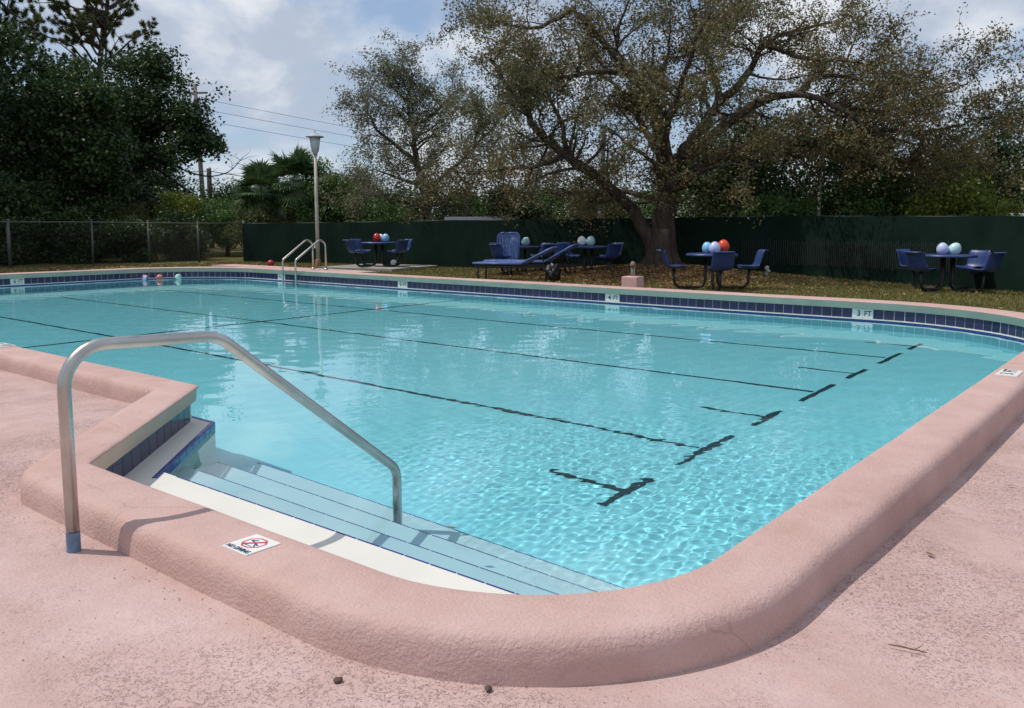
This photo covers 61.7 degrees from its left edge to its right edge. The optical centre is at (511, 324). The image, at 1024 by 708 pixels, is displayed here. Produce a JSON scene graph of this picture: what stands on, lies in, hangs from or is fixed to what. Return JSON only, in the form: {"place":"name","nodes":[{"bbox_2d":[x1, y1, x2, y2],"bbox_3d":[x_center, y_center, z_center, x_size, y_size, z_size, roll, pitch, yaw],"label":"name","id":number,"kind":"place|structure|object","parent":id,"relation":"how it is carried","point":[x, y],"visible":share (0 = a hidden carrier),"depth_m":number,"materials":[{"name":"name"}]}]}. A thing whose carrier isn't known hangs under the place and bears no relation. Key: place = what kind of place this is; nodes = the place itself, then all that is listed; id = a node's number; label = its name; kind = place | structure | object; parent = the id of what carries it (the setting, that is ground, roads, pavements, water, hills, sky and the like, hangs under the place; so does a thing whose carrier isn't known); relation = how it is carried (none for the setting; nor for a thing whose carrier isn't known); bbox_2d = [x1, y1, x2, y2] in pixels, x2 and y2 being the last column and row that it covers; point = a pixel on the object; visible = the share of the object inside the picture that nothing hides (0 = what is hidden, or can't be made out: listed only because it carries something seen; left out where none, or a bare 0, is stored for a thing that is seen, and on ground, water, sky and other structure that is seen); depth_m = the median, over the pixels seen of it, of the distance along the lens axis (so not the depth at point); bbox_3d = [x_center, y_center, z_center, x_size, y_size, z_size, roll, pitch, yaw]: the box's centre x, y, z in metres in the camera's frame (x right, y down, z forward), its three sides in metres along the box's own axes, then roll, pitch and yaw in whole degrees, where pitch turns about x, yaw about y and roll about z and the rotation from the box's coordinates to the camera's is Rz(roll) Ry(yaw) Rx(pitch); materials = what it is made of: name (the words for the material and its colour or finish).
{"place":"outdoors","nodes":[
{"label":"outdoors","id":0,"kind":"place"},
{"bbox_2d":[0,278,1023,594],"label":"water","id":1,"kind":"structure","parent":0,"point":[530,446],"depth_m":6.90,"materials":[{"name":"blue liquid"}]},
{"bbox_2d":[141,275,147,279],"bbox_3d":[-9.533,-1.209,22.273,0.170,0.170,0.170,37,17,13],"label":"beach ball","id":2,"kind":"object","parent":1,"relation":"on","point":[144,277],"visible":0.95,"depth_m":22.21,"materials":[{"name":"plastic"}]},
{"bbox_2d":[156,274,162,279],"bbox_3d":[-9.215,-1.227,22.427,0.170,0.170,0.170,-1,-16,-25],"label":"beach ball","id":3,"kind":"object","parent":1,"relation":"on","point":[159,277],"visible":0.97,"depth_m":22.37,"materials":[{"name":"plastic"}]},
{"bbox_2d":[175,274,181,279],"bbox_3d":[-8.812,-1.254,22.652,0.170,0.170,0.170,37,19,-21],"label":"beach ball","id":4,"kind":"object","parent":1,"relation":"on","point":[178,276],"visible":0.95,"depth_m":22.60,"materials":[{"name":"plastic"}]},
{"bbox_2d":[0,370,1023,707],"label":"deck","id":5,"kind":"structure","parent":0,"point":[90,632],"depth_m":2.70,"materials":[{"name":"pink concrete"}]},
{"bbox_2d":[333,677,342,683],"bbox_3d":[-0.493,1.009,2.433,0.027,0.016,0.023,-2,7,-18],"label":"seed pod","id":6,"kind":"object","parent":5,"relation":"on","point":[336,680],"visible":1,"depth_m":2.43,"materials":[{"name":"brown plant"}]},
{"bbox_2d":[485,685,491,691],"bbox_3d":[-0.065,1.014,2.389,0.022,0.017,0.023,-2,7,-20],"label":"seed pod","id":7,"kind":"object","parent":5,"relation":"on","point":[488,688],"visible":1,"depth_m":2.38,"materials":[{"name":"brown plant"}]},
{"bbox_2d":[3,417,1020,702],"bbox_3d":[1.487,0.773,4.150,7.700,0.181,4.276,-2,7,-16],"label":"deck grit","id":8,"kind":"object","parent":5,"relation":"on","point":[461,685],"visible":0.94,"depth_m":2.95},
{"bbox_2d":[888,644,926,652],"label":"twig","id":9,"kind":"object","parent":5,"relation":"on","point":[915,649],"visible":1,"depth_m":2.60,"materials":[{"name":"brown wood"}]},
{"bbox_2d":[0,272,1023,476],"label":"pool basin","id":10,"kind":"object","parent":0,"point":[133,458],"visible":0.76,"depth_m":14.67,"materials":[{"name":"tile"}]},
{"bbox_2d":[125,416,520,594],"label":"pool steps","id":11,"kind":"structure","parent":10,"relation":"on","point":[157,466],"depth_m":4.09,"materials":[{"name":"white paint"}]},
{"bbox_2d":[57,331,401,552],"bbox_3d":[-1.190,0.832,4.082,0.053,1.701,1.800,5,9,39],"label":"handrail","id":12,"kind":"object","parent":11,"relation":"on","point":[76,358],"visible":0.97,"depth_m":3.49,"materials":[{"name":"silver metal"}]},
{"bbox_2d":[0,267,1023,686],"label":"pool coping","id":13,"kind":"object","parent":10,"relation":"on","point":[782,573],"visible":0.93,"depth_m":2.99,"materials":[{"name":"pink paint"}]},
{"bbox_2d":[0,343,15,347],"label":"depth plate","id":14,"kind":"object","parent":13,"relation":"on","point":[5,345],"visible":1,"depth_m":8.14,"materials":[{"name":"white tile"}]},
{"bbox_2d":[222,534,280,555],"bbox_3d":[-0.941,0.798,3.098,0.150,0.014,0.146,5,9,39],"label":"no diving tile","id":15,"kind":"object","parent":13,"relation":"on","point":[252,544],"visible":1,"depth_m":3.09,"materials":[{"name":"white tile"}]},
{"bbox_2d":[995,369,1023,376],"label":"depth plate","id":16,"kind":"object","parent":13,"relation":"on","point":[1008,372],"visible":1,"depth_m":6.66,"materials":[{"name":"white tile"}]},
{"bbox_2d":[0,242,1023,312],"bbox_3d":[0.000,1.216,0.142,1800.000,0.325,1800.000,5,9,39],"label":"ground","id":17,"kind":"structure","parent":0,"point":[110,263],"depth_m":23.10,"materials":[{"name":"plant"}]},
{"bbox_2d":[0,7,12,137],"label":"dark tree","id":18,"kind":"object","parent":17,"relation":"on","point":[6,81],"visible":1,"depth_m":30.08,"materials":[{"name":"green plant"}]},
{"bbox_2d":[0,3,22,103],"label":"dark tree","id":19,"kind":"object","parent":17,"relation":"on","point":[2,67],"visible":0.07,"depth_m":38.89,"materials":[{"name":"green plant"}]},
{"bbox_2d":[0,210,45,265],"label":"shrub","id":20,"kind":"object","parent":17,"relation":"on","point":[4,253],"visible":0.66,"depth_m":28.78,"materials":[{"name":"green plant"}]},
{"bbox_2d":[0,0,51,88],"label":"pine tree","id":21,"kind":"object","parent":17,"relation":"on","point":[13,11],"visible":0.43,"depth_m":40.77,"materials":[{"name":"green plant"}]},
{"bbox_2d":[0,15,58,185],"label":"dark tree","id":22,"kind":"object","parent":17,"relation":"on","point":[8,154],"visible":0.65,"depth_m":32.05,"materials":[{"name":"green plant"}]},
{"bbox_2d":[0,169,61,263],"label":"dark bush","id":23,"kind":"object","parent":17,"relation":"on","point":[15,200],"visible":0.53,"depth_m":29.16,"materials":[{"name":"green plant"}]},
{"bbox_2d":[0,45,115,169],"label":"dark tree","id":24,"kind":"object","parent":17,"relation":"on","point":[46,56],"visible":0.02,"depth_m":39.22,"materials":[{"name":"green plant"}]},
{"bbox_2d":[0,166,127,260],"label":"dark bush","id":25,"kind":"object","parent":17,"relation":"on","point":[58,190],"visible":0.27,"depth_m":32.40,"materials":[{"name":"green plant"}]},
{"bbox_2d":[0,55,143,209],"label":"dark tree","id":26,"kind":"object","parent":17,"relation":"on","point":[82,134],"visible":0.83,"depth_m":32.69,"materials":[{"name":"green plant"}]},
{"bbox_2d":[9,157,136,255],"bbox_3d":[-19.661,-5.180,37.081,6.132,4.558,5.150,2,7,13],"label":"dark bush","id":27,"kind":"object","parent":17,"relation":"on","point":[127,202],"visible":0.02,"depth_m":37.96,"materials":[{"name":"green plant"}]},
{"bbox_2d":[29,204,121,263],"bbox_3d":[-15.479,-3.207,30.580,3.137,2.142,2.918,3,7,24],"label":"shrub","id":28,"kind":"object","parent":17,"relation":"on","point":[65,216],"visible":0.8,"depth_m":29.81,"materials":[{"name":"green plant"}]},
{"bbox_2d":[26,0,160,77],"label":"pine tree","id":29,"kind":"object","parent":17,"relation":"on","point":[102,19],"visible":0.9,"depth_m":45.53,"materials":[{"name":"green plant"}]},
{"bbox_2d":[0,219,244,267],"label":"chain link fence","id":30,"kind":"object","parent":17,"relation":"on","point":[8,222],"visible":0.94,"depth_m":28.62,"materials":[{"name":"grey metal"}]},
{"bbox_2d":[93,201,155,257],"bbox_3d":[-15.996,-3.849,34.954,3.014,2.418,3.136,5,9,39],"label":"grey bush","id":31,"kind":"object","parent":17,"relation":"on","point":[141,216],"visible":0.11,"depth_m":35.02,"materials":[{"name":"green plant"}]},
{"bbox_2d":[0,35,257,253],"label":"broadleaf tree","id":32,"kind":"object","parent":17,"relation":"on","point":[146,110],"visible":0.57,"depth_m":38.20,"materials":[{"name":"green plant"}]},
{"bbox_2d":[100,216,176,262],"bbox_3d":[-13.788,-3.129,31.540,2.359,1.777,2.989,5,9,39],"label":"shrub","id":33,"kind":"object","parent":17,"relation":"on","point":[152,235],"visible":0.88,"depth_m":31.09,"materials":[{"name":"green plant"}]},
{"bbox_2d":[0,262,311,272],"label":"dead leaves","id":34,"kind":"object","parent":17,"relation":"on","point":[42,269],"visible":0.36,"depth_m":27.12,"materials":[{"name":"brown plant"}]},
{"bbox_2d":[123,179,205,252],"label":"dark bush","id":35,"kind":"object","parent":17,"relation":"on","point":[156,200],"visible":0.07,"depth_m":42.51,"materials":[{"name":"green plant"}]},
{"bbox_2d":[125,136,207,209],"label":"dark tree","id":36,"kind":"object","parent":17,"relation":"on","point":[162,181],"visible":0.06,"depth_m":47.96,"materials":[{"name":"green plant"}]},
{"bbox_2d":[151,191,204,235],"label":"yellow bush","id":37,"kind":"object","parent":17,"relation":"on","point":[185,203],"visible":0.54,"depth_m":35.59,"materials":[{"name":"green plant"}]},
{"bbox_2d":[155,207,212,260],"bbox_3d":[-12.567,-3.400,32.500,2.345,2.103,2.035,-2,7,-19],"label":"shrub","id":38,"kind":"object","parent":17,"relation":"on","point":[172,217],"visible":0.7,"depth_m":32.32,"materials":[{"name":"green plant"}]},
{"bbox_2d":[183,84,207,242],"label":"utility pole","id":39,"kind":"object","parent":17,"relation":"on","point":[201,178],"visible":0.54,"depth_m":60.96,"materials":[{"name":"brown wood"}]},
{"bbox_2d":[204,120,512,171],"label":"overhead wire","id":40,"kind":"object","parent":39,"relation":"attached to","point":[287,135],"visible":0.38,"depth_m":67.40,"materials":[{"name":"grey"}]},
{"bbox_2d":[204,109,525,164],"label":"overhead wire","id":41,"kind":"object","parent":39,"relation":"attached to","point":[301,127],"visible":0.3,"depth_m":68.82,"materials":[{"name":"grey"}]},
{"bbox_2d":[201,98,559,162],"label":"overhead wire","id":42,"kind":"object","parent":39,"relation":"attached to","point":[303,118],"visible":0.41,"depth_m":68.90,"materials":[{"name":"grey metal"}]},
{"bbox_2d":[206,167,214,247],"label":"wooden post","id":43,"kind":"object","parent":17,"relation":"on","point":[209,179],"visible":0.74,"depth_m":49.27,"materials":[{"name":"brown wood"}]},
{"bbox_2d":[195,196,241,255],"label":"green bush","id":44,"kind":"object","parent":17,"relation":"on","point":[220,212],"visible":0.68,"depth_m":36.22,"materials":[{"name":"green plant"}]},
{"bbox_2d":[199,176,254,251],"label":"leafy tree","id":45,"kind":"object","parent":17,"relation":"on","point":[228,192],"visible":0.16,"depth_m":40.97,"materials":[{"name":"green plant"}]},
{"bbox_2d":[228,158,285,220],"bbox_3d":[-9.759,-4.394,33.136,2.579,4.054,2.752,-3,7,-22],"label":"palm tree","id":46,"kind":"object","parent":17,"relation":"on","point":[256,174],"visible":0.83,"depth_m":32.60,"materials":[{"name":"green plant"}]},
{"bbox_2d":[222,199,294,245],"bbox_3d":[-9.573,-3.627,32.818,2.666,2.462,2.284,-4,8,-33],"label":"dark bush","id":47,"kind":"object","parent":17,"relation":"on","point":[259,215],"visible":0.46,"depth_m":32.38,"materials":[{"name":"green plant"}]},
{"bbox_2d":[267,260,273,265],"bbox_3d":[-7.835,-1.990,27.845,0.220,0.220,0.220,5,9,39],"label":"red ball","id":48,"kind":"object","parent":17,"relation":"on","point":[270,262],"visible":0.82,"depth_m":27.77,"materials":[{"name":"red plastic"}]},
{"bbox_2d":[237,187,304,225],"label":"green bush","id":49,"kind":"object","parent":17,"relation":"on","point":[285,214],"depth_m":36.24,"materials":[{"name":"green plant"}]},
{"bbox_2d":[230,175,326,222],"bbox_3d":[-10.530,-5.159,39.860,4.124,3.874,3.758,2,7,13],"label":"leafy tree","id":50,"kind":"object","parent":17,"relation":"on","point":[278,181],"visible":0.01,"depth_m":39.01,"materials":[{"name":"green plant"}]},
{"bbox_2d":[257,144,325,222],"bbox_3d":[-8.491,-4.767,33.386,3.079,4.733,2.805,5,9,39],"label":"palm tree","id":51,"kind":"object","parent":17,"relation":"on","point":[293,165],"visible":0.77,"depth_m":32.66,"materials":[{"name":"green plant"}]},
{"bbox_2d":[211,264,376,272],"bbox_3d":[-6.014,-1.445,23.069,6.200,0.160,0.750,5,9,39],"label":"deck apron","id":52,"kind":"object","parent":17,"relation":"on","point":[242,265],"visible":0.29,"depth_m":23.29,"materials":[{"name":"concrete"}]},
{"bbox_2d":[282,239,327,282],"bbox_3d":[-5.266,-1.199,21.853,0.630,1.925,1.029,5,9,39],"label":"pool ladder","id":53,"kind":"object","parent":52,"relation":"attached to","point":[303,253],"visible":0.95,"depth_m":21.74,"materials":[{"name":"silver metal"}]},
{"bbox_2d":[305,131,323,266],"bbox_3d":[-6.050,-3.848,26.535,0.570,4.235,0.566,5,9,39],"label":"lamp post","id":54,"kind":"object","parent":17,"relation":"on","point":[314,137],"visible":0.96,"depth_m":26.45,"materials":[{"name":"grey metal"}]},
{"bbox_2d":[285,156,357,222],"bbox_3d":[-7.048,-4.469,33.095,2.894,4.072,3.121,5,9,39],"label":"leafy tree","id":55,"kind":"object","parent":17,"relation":"on","point":[304,209],"visible":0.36,"depth_m":32.61,"materials":[{"name":"green plant"}]},
{"bbox_2d":[322,169,382,220],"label":"leafy tree","id":56,"kind":"object","parent":17,"relation":"on","point":[347,182],"visible":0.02,"depth_m":51.29,"materials":[{"name":"green plant"}]},
{"bbox_2d":[329,181,393,221],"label":"green bush","id":57,"kind":"object","parent":17,"relation":"on","point":[339,199],"visible":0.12,"depth_m":31.89,"materials":[{"name":"green plant"}]},
{"bbox_2d":[318,264,437,271],"bbox_3d":[-4.082,-1.735,26.317,2.700,0.120,2.500,3,7,27],"label":"concrete pad","id":58,"kind":"object","parent":17,"relation":"on","point":[382,268],"visible":0.71,"depth_m":25.48,"materials":[{"name":"grey concrete"}]},
{"bbox_2d":[342,239,413,266],"bbox_3d":[-4.059,-2.194,26.180,2.016,0.821,1.698,0,7,0],"label":"picnic table","id":59,"kind":"object","parent":58,"relation":"on","point":[355,246],"visible":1,"depth_m":25.88,"materials":[{"name":"blue plastic"}]},
{"bbox_2d":[373,233,380,241],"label":"balloon","id":60,"kind":"object","parent":59,"relation":"on","point":[376,237],"visible":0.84,"depth_m":26.21,"materials":[{"name":"red rubber"}]},
{"bbox_2d":[382,234,388,241],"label":"balloon","id":61,"kind":"object","parent":59,"relation":"on","point":[385,237],"visible":0.9,"depth_m":26.13,"materials":[{"name":"blue rubber"}]},
{"bbox_2d":[356,197,417,221],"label":"green bush","id":62,"kind":"object","parent":17,"relation":"on","point":[391,214],"visible":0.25,"depth_m":29.77,"materials":[{"name":"green plant"}]},
{"bbox_2d":[366,185,422,220],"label":"dark tree","id":63,"kind":"object","parent":17,"relation":"on","point":[388,193],"visible":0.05,"depth_m":34.44,"materials":[{"name":"green plant"}]},
{"bbox_2d":[311,27,531,222],"bbox_3d":[-2.654,-6.240,29.823,9.921,8.350,6.973,5,9,39],"label":"oak tree","id":64,"kind":"object","parent":17,"relation":"on","point":[476,105],"visible":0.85,"depth_m":29.18,"materials":[{"name":"green plant"}]},
{"bbox_2d":[426,183,500,220],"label":"green bush","id":65,"kind":"object","parent":17,"relation":"on","point":[480,208],"visible":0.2,"depth_m":29.43,"materials":[{"name":"green plant"}]},
{"bbox_2d":[445,217,518,219],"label":"shed","id":66,"kind":"structure","parent":17,"relation":"on","point":[472,218],"depth_m":28.00,"materials":[{"name":"grey"}]},
{"bbox_2d":[483,232,522,275],"bbox_3d":[-0.191,-1.926,23.233,0.668,1.148,1.949,2,7,15],"label":"lounger","id":67,"kind":"object","parent":17,"relation":"on","point":[502,239],"visible":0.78,"depth_m":23.52,"materials":[{"name":"blue plastic"}]},
{"bbox_2d":[472,247,560,280],"bbox_3d":[0.105,-1.508,21.057,2.079,0.824,0.668,2,7,18],"label":"lounger","id":68,"kind":"object","parent":17,"relation":"on","point":[518,264],"visible":0.96,"depth_m":20.95,"materials":[{"name":"blue plastic"}]},
{"bbox_2d":[480,183,557,219],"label":"dark bush","id":69,"kind":"object","parent":17,"relation":"on","point":[526,215],"visible":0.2,"depth_m":27.91,"materials":[{"name":"green plant"}]},
{"bbox_2d":[488,243,552,272],"bbox_3d":[0.271,-1.876,24.112,1.871,0.822,1.871,0,7,0],"label":"picnic table","id":70,"kind":"object","parent":17,"relation":"on","point":[496,250],"visible":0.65,"depth_m":23.47,"materials":[{"name":"blue plastic"}]},
{"bbox_2d":[521,237,529,245],"bbox_3d":[0.386,-2.328,24.096,0.239,0.282,0.237,35,32,31],"label":"balloon","id":71,"kind":"object","parent":70,"relation":"on","point":[525,241],"visible":0.94,"depth_m":24.01,"materials":[{"name":"teal rubber"}]},
{"bbox_2d":[498,243,582,275],"bbox_3d":[0.737,-1.660,22.133,2.099,0.874,0.668,2,7,19],"label":"lounger","id":72,"kind":"object","parent":17,"relation":"on","point":[555,256],"visible":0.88,"depth_m":21.97,"materials":[{"name":"blue plastic"}]},
{"bbox_2d":[507,180,576,218],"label":"leafy tree","id":73,"kind":"object","parent":17,"relation":"on","point":[544,194],"visible":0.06,"depth_m":39.70,"materials":[{"name":"green plant"}]},
{"bbox_2d":[545,262,560,281],"bbox_3d":[0.994,-1.245,20.517,0.354,0.507,0.419,5,9,39],"label":"trash bag","id":74,"kind":"object","parent":17,"relation":"on","point":[552,270],"visible":0.97,"depth_m":20.38,"materials":[{"name":"black plastic"}]},
{"bbox_2d":[526,170,642,218],"bbox_3d":[2.323,-3.398,27.223,3.764,3.311,3.538,-1,7,-6],"label":"dusty hedge","id":75,"kind":"object","parent":17,"relation":"on","point":[614,215],"visible":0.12,"depth_m":27.02,"materials":[{"name":"green plant"}]},
{"bbox_2d":[551,242,624,272],"bbox_3d":[2.019,-1.751,22.701,1.871,0.822,1.871,1,7,10],"label":"picnic table","id":76,"kind":"object","parent":17,"relation":"on","point":[614,250],"visible":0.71,"depth_m":22.19,"materials":[{"name":"blue plastic"}]},
{"bbox_2d":[577,236,585,245],"bbox_3d":[1.846,-2.206,22.672,0.230,0.272,0.228,-2,4,39],"label":"balloon","id":77,"kind":"object","parent":76,"relation":"on","point":[581,241],"visible":0.91,"depth_m":22.59,"materials":[{"name":"white rubber"}]},
{"bbox_2d":[586,236,594,245],"bbox_3d":[2.075,-2.203,22.642,0.239,0.282,0.237,29,28,33],"label":"balloon","id":78,"kind":"object","parent":76,"relation":"on","point":[590,240],"visible":0.97,"depth_m":22.56,"materials":[{"name":"teal rubber"}]},
{"bbox_2d":[597,126,605,217],"bbox_3d":[2.687,-3.718,25.748,0.198,4.420,0.198,-3,7,-26],"label":"concrete pole","id":79,"kind":"object","parent":17,"relation":"on","point":[601,154],"visible":0.23,"depth_m":25.52,"materials":[{"name":"grey concrete"}]},
{"bbox_2d":[205,179,1017,241],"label":"distant wood","id":80,"kind":"object","parent":17,"relation":"on","point":[577,203],"depth_m":69.61,"materials":[{"name":"green plant"}]},
{"bbox_2d":[207,263,1018,309],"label":"leaf litter","id":81,"kind":"object","parent":17,"relation":"on","point":[643,269],"visible":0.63,"depth_m":20.84,"materials":[{"name":"brown plant"}]},
{"bbox_2d":[242,216,1023,291],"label":"screen fence","id":82,"kind":"object","parent":17,"relation":"on","point":[861,248],"visible":0.81,"depth_m":22.73,"materials":[{"name":"green fabric"}]},
{"bbox_2d":[622,261,643,287],"bbox_3d":[2.362,-0.902,16.781,0.330,0.675,0.330,4,8,33],"label":"pedestal light","id":83,"kind":"object","parent":17,"relation":"on","point":[632,281],"visible":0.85,"depth_m":16.69,"materials":[{"name":"pink concrete"}]},
{"bbox_2d":[626,138,743,217],"bbox_3d":[7.816,-5.283,35.540,6.282,5.124,6.468,5,9,39],"label":"leafy tree","id":84,"kind":"object","parent":17,"relation":"on","point":[655,204],"visible":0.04,"depth_m":34.97,"materials":[{"name":"green plant"}]},
{"bbox_2d":[392,0,1023,265],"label":"oak tree","id":85,"kind":"object","parent":17,"relation":"on","point":[636,103],"visible":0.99,"depth_m":21.41,"materials":[{"name":"green plant"}]},
{"bbox_2d":[656,249,768,290],"bbox_3d":[4.174,-1.168,18.073,1.997,0.822,1.861,5,9,39],"label":"picnic table","id":86,"kind":"object","parent":17,"relation":"on","point":[722,261],"visible":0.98,"depth_m":17.91,"materials":[{"name":"blue plastic"}]},
{"bbox_2d":[702,242,710,252],"bbox_3d":[4.154,-1.624,18.216,0.230,0.272,0.228,-9,5,39],"label":"balloon","id":87,"kind":"object","parent":86,"relation":"on","point":[705,247],"visible":0.68,"depth_m":18.14,"materials":[{"name":"blue rubber"}]},
{"bbox_2d":[709,242,719,252],"bbox_3d":[4.258,-1.604,18.016,0.239,0.282,0.237,5,9,39],"label":"balloon","id":88,"kind":"object","parent":86,"relation":"on","point":[714,246],"visible":0.69,"depth_m":17.93,"materials":[{"name":"white rubber"}]},
{"bbox_2d":[719,239,729,250],"bbox_3d":[4.497,-1.660,18.242,0.258,0.303,0.255,5,9,39],"label":"balloon","id":89,"kind":"object","parent":86,"relation":"on","point":[724,245],"visible":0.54,"depth_m":18.14,"materials":[{"name":"red rubber"}]},
{"bbox_2d":[648,99,841,216],"bbox_3d":[7.413,-4.271,26.184,5.388,5.285,6.018,-2,7,-15],"label":"dark tree","id":90,"kind":"object","parent":17,"relation":"on","point":[765,180],"visible":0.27,"depth_m":25.30,"materials":[{"name":"green plant"}]},
{"bbox_2d":[765,266,770,274],"bbox_3d":[6.230,-1.247,20.905,0.097,0.380,0.187,-1,7,-6],"label":"standpipe","id":91,"kind":"object","parent":17,"relation":"on","point":[767,269],"visible":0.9,"depth_m":20.89,"materials":[{"name":"grey metal"}]},
{"bbox_2d":[736,188,819,216],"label":"green bush","id":92,"kind":"object","parent":17,"relation":"on","point":[773,205],"visible":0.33,"depth_m":23.25,"materials":[{"name":"green plant"}]},
{"bbox_2d":[817,124,823,215],"bbox_3d":[8.722,-3.503,24.350,0.099,4.320,0.099,-3,7,-26],"label":"concrete pole","id":93,"kind":"object","parent":17,"relation":"on","point":[818,199],"visible":0.11,"depth_m":24.30,"materials":[{"name":"grey concrete"}]},
{"bbox_2d":[772,77,958,215],"bbox_3d":[10.701,-4.503,26.128,5.688,5.789,4.830,0,7,3],"label":"dark tree","id":94,"kind":"object","parent":17,"relation":"on","point":[824,204],"visible":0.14,"depth_m":25.34,"materials":[{"name":"green plant"}]},
{"bbox_2d":[831,160,923,215],"bbox_3d":[10.020,-2.915,23.494,2.558,3.233,2.985,3,7,26],"label":"green bush","id":95,"kind":"object","parent":17,"relation":"on","point":[878,204],"visible":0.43,"depth_m":22.95,"materials":[{"name":"green plant"}]},
{"bbox_2d":[895,249,1007,292],"bbox_3d":[8.883,-1.101,17.504,1.871,0.822,1.871,2,7,17],"label":"picnic table","id":96,"kind":"object","parent":17,"relation":"on","point":[984,261],"visible":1,"depth_m":17.23,"materials":[{"name":"blue plastic"}]},
{"bbox_2d":[936,243,948,253],"bbox_3d":[8.780,-1.538,17.485,0.230,0.272,0.228,5,9,39],"label":"balloon","id":97,"kind":"object","parent":96,"relation":"on","point":[942,248],"visible":0.88,"depth_m":17.41,"materials":[{"name":"white rubber"}]},
{"bbox_2d":[948,243,961,254],"bbox_3d":[9.008,-1.529,17.456,0.248,0.292,0.246,38,33,30],"label":"balloon","id":98,"kind":"object","parent":96,"relation":"on","point":[955,248],"visible":0.81,"depth_m":17.37,"materials":[{"name":"teal rubber"}]},
{"bbox_2d":[889,165,1023,215],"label":"yellow bush","id":99,"kind":"object","parent":17,"relation":"on","point":[981,202],"visible":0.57,"depth_m":21.19,"materials":[{"name":"green plant"}]},
{"bbox_2d":[914,89,1023,212],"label":"dark tree","id":100,"kind":"object","parent":17,"relation":"on","point":[1004,150],"visible":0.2,"depth_m":24.90,"materials":[{"name":"green plant"}]},
{"bbox_2d":[0,0,1023,217],"label":"sky","id":101,"kind":"structure","parent":0,"point":[274,54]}
]}

